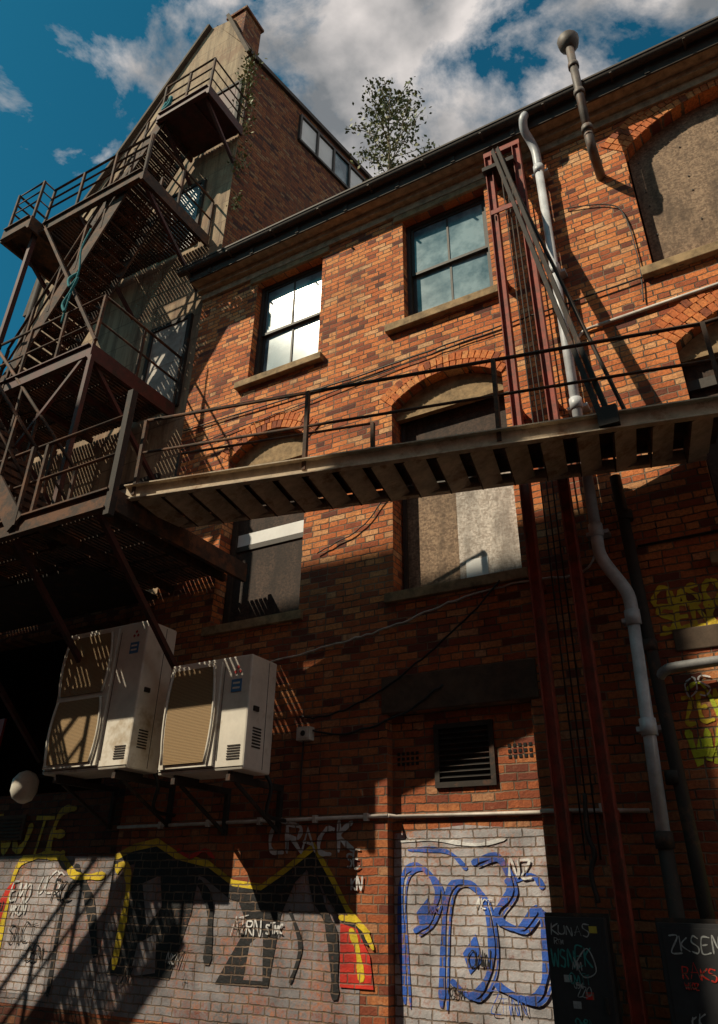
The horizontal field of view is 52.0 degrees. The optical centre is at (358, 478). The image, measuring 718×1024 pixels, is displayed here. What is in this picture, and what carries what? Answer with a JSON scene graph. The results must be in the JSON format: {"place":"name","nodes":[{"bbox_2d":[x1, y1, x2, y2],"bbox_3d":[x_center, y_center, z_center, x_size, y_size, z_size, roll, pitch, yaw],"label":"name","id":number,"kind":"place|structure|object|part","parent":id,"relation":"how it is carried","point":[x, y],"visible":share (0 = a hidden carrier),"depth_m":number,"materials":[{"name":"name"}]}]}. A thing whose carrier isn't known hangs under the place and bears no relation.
{"place":"outdoors","nodes":[
{"label":"outdoors","id":0,"kind":"place"},
{"bbox_2d":[0,0,717,374],"label":"sky","id":1,"kind":"structure","parent":0,"point":[77,77],"materials":[{"name":"blue"}]},
{"label":"ground","id":2,"kind":"structure","parent":0,"visible":0},
{"bbox_2d":[0,5,372,1023],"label":"gabled tower","id":3,"kind":"structure","parent":2,"relation":"on","point":[300,157],"depth_m":13.58,"materials":[{"name":"brick"}]},
{"bbox_2d":[10,771,49,803],"bbox_3d":[-4.104,3.911,9.360,0.320,0.432,0.654,-15,-33,26],"label":"bulkhead lamp","id":4,"kind":"object","parent":3,"relation":"attached to","point":[24,787],"visible":0.98,"depth_m":9.12,"materials":[{"name":"white glass"}]},
{"bbox_2d":[119,78,243,493],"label":"fire doors","id":5,"kind":"structure","parent":3,"relation":"in","point":[176,334],"depth_m":12.88,"materials":[{"name":"grey paint"}]},
{"bbox_2d":[224,49,267,211],"bbox_3d":[-2.378,-7.389,15.186,0.756,5.088,0.568,-15,-33,26],"label":"wall plant","id":6,"kind":"object","parent":3,"relation":"attached to","point":[250,104],"depth_m":15.51,"materials":[{"name":"green plant"}]},
{"bbox_2d":[297,114,365,189],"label":"flank windows","id":7,"kind":"structure","parent":3,"relation":"in","point":[308,136],"depth_m":18.06,"materials":[{"name":"glass"}]},
{"bbox_2d":[89,80,717,1023],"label":"facade","id":8,"kind":"structure","parent":2,"relation":"on","point":[347,584],"depth_m":8.12,"materials":[{"name":"brick"}]},
{"bbox_2d":[42,621,176,829],"bbox_3d":[-2.811,2.930,8.748,1.340,2.140,1.049,-15,-33,26],"label":"air conditioning unit","id":9,"kind":"object","parent":8,"relation":"attached to","point":[107,716],"visible":0.98,"depth_m":8.42,"materials":[{"name":"white metal"}]},
{"bbox_2d":[0,57,246,762],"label":"fire escape","id":10,"kind":"object","parent":8,"relation":"attached to","point":[111,546],"visible":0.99,"depth_m":11.37,"materials":[{"name":"red metal"}]},
{"bbox_2d":[157,654,286,835],"bbox_3d":[-1.378,2.856,7.872,1.130,1.640,1.019,-15,-33,26],"label":"air conditioning unit","id":11,"kind":"object","parent":8,"relation":"attached to","point":[218,719],"visible":1,"depth_m":7.61,"materials":[{"name":"white metal"}]},
{"bbox_2d":[296,726,313,815],"bbox_3d":[-0.593,3.093,7.820,0.170,0.880,0.114,-15,-33,26],"label":"junction box","id":12,"kind":"object","parent":8,"relation":"attached to","point":[305,734],"visible":1,"depth_m":7.95,"materials":[{"name":"grey plastic"}]},
{"bbox_2d":[0,578,717,1023],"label":"graffiti","id":13,"kind":"object","parent":8,"relation":"attached to","point":[190,938],"visible":0.99,"depth_m":7.18,"materials":[{"name":"multicoloured paint"}]},
{"bbox_2d":[253,195,492,375],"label":"sash frames","id":14,"kind":"structure","parent":8,"relation":"attached to","point":[412,276],"depth_m":11.00,"materials":[{"name":"paint"}]},
{"bbox_2d":[263,204,489,371],"bbox_3d":[0.132,-2.745,11.078,3.790,1.850,0.051,-15,-33,26],"label":"window glass","id":15,"kind":"object","parent":14,"relation":"attached to","point":[470,275],"visible":0.72,"depth_m":10.83,"materials":[{"name":"clear glass"}]},
{"bbox_2d":[117,204,717,828],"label":"wall cables","id":16,"kind":"object","parent":8,"relation":"attached to","point":[465,814],"depth_m":7.92,"materials":[{"name":"black rubber"}]},
{"bbox_2d":[124,146,717,527],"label":"steel walkway","id":17,"kind":"structure","parent":8,"relation":"attached to","point":[623,437],"depth_m":7.48,"materials":[{"name":"metal"}]},
{"bbox_2d":[176,16,717,301],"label":"eaves cornice gutter","id":18,"kind":"object","parent":8,"relation":"attached to","point":[678,64],"visible":0.98,"depth_m":10.66,"materials":[{"name":"paint"}]},
{"bbox_2d":[201,178,717,636],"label":"stone sills","id":19,"kind":"structure","parent":8,"relation":"attached to","point":[689,257],"depth_m":9.30,"materials":[{"name":"stone"}]},
{"bbox_2d":[392,702,542,1003],"bbox_3d":[1.058,3.675,6.796,1.540,2.980,0.240,-15,-33,26],"label":"infill panel","id":20,"kind":"object","parent":8,"relation":"attached to","point":[416,791],"visible":0.33,"depth_m":7.12,"materials":[{"name":"brick"}]},
{"bbox_2d":[397,719,532,788],"bbox_3d":[1.006,2.696,7.220,1.418,0.600,0.033,-15,-33,26],"label":"louvre vent","id":21,"kind":"object","parent":20,"relation":"attached to","point":[464,754],"visible":1,"depth_m":7.20,"materials":[{"name":"metal"}]},
{"bbox_2d":[219,78,717,460],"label":"arch rings","id":22,"kind":"object","parent":8,"relation":"attached to","point":[626,136],"visible":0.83,"depth_m":9.48,"materials":[{"name":"brick"}]},
{"bbox_2d":[223,98,717,623],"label":"window boards","id":23,"kind":"object","parent":8,"relation":"attached to","point":[475,532],"depth_m":8.99,"materials":[{"name":"paint"}]},
{"bbox_2d":[235,321,717,467],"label":"arch tympanum","id":24,"kind":"object","parent":8,"relation":"attached to","point":[461,386],"visible":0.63,"depth_m":9.43,"materials":[{"name":"stone"}]},
{"bbox_2d":[381,624,717,713],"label":"blocked opening lintel","id":25,"kind":"structure","parent":8,"relation":"attached to","point":[497,682],"depth_m":7.33,"materials":[{"name":"stone"}]},
{"bbox_2d":[483,138,648,1023],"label":"hoist mast","id":26,"kind":"object","parent":8,"relation":"attached to","point":[564,816],"visible":0.91,"depth_m":6.79,"materials":[{"name":"red metal"}]},
{"bbox_2d":[557,29,605,180],"bbox_3d":[2.986,-5.056,9.855,0.292,2.468,0.652,-15,-33,26],"label":"flue pipe","id":27,"kind":"object","parent":8,"relation":"attached to","point":[567,42],"visible":1,"depth_m":9.60,"materials":[{"name":"grey metal"}]},
{"bbox_2d":[519,111,685,917],"bbox_3d":[2.390,-0.276,7.567,0.426,10.844,0.499,-15,-33,26],"label":"rainwater downpipe","id":28,"kind":"object","parent":8,"relation":"attached to","point":[648,729],"visible":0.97,"depth_m":6.67,"materials":[{"name":"grey metal"}]},
{"bbox_2d":[610,474,717,918],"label":"soil pipe","id":29,"kind":"object","parent":8,"relation":"attached to","point":[675,776],"visible":0.97,"depth_m":6.25,"materials":[{"name":"metal"}]},
{"bbox_2d":[544,912,622,1023],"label":"utility cabinet","id":30,"kind":"object","parent":2,"relation":"on","point":[583,978],"visible":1,"depth_m":5.54,"materials":[{"name":"metal"}]},
{"bbox_3d":[1.669,3.979,5.414,0.460,1.300,0.110,-15,-33,26],"label":"door","id":31,"kind":"part","parent":30,"relation":"part of","materials":[{"name":"metal"}]},
{"bbox_2d":[630,173,717,504],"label":"wall","id":32,"kind":"structure","parent":2,"relation":"on","point":[653,262],"depth_m":9.18,"materials":[{"name":"brown brick"}]},
{"bbox_2d":[655,918,717,1023],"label":"utility cabinet","id":33,"kind":"object","parent":2,"relation":"on","point":[689,951],"visible":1,"depth_m":5.22,"materials":[{"name":"metal"}]},
{"bbox_3d":[2.538,3.759,4.983,0.770,1.280,0.094,-15,-33,26],"label":"door","id":34,"kind":"part","parent":33,"relation":"part of","materials":[{"name":"black metal"}]},
{"bbox_3d":[5.999,-4.435,13.713,15.400,2.540,9.330,-15,-33,26],"label":"slate roof","id":35,"kind":"object","parent":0,"visible":0},
{"bbox_2d":[345,76,434,179],"bbox_3d":[0.573,-5.867,13.039,1.902,3.729,2.000,-15,-33,26],"label":"birch sapling","id":36,"kind":"object","parent":35,"relation":"on","point":[383,110],"visible":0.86,"depth_m":13.14,"materials":[{"name":"green plant"}]}
]}

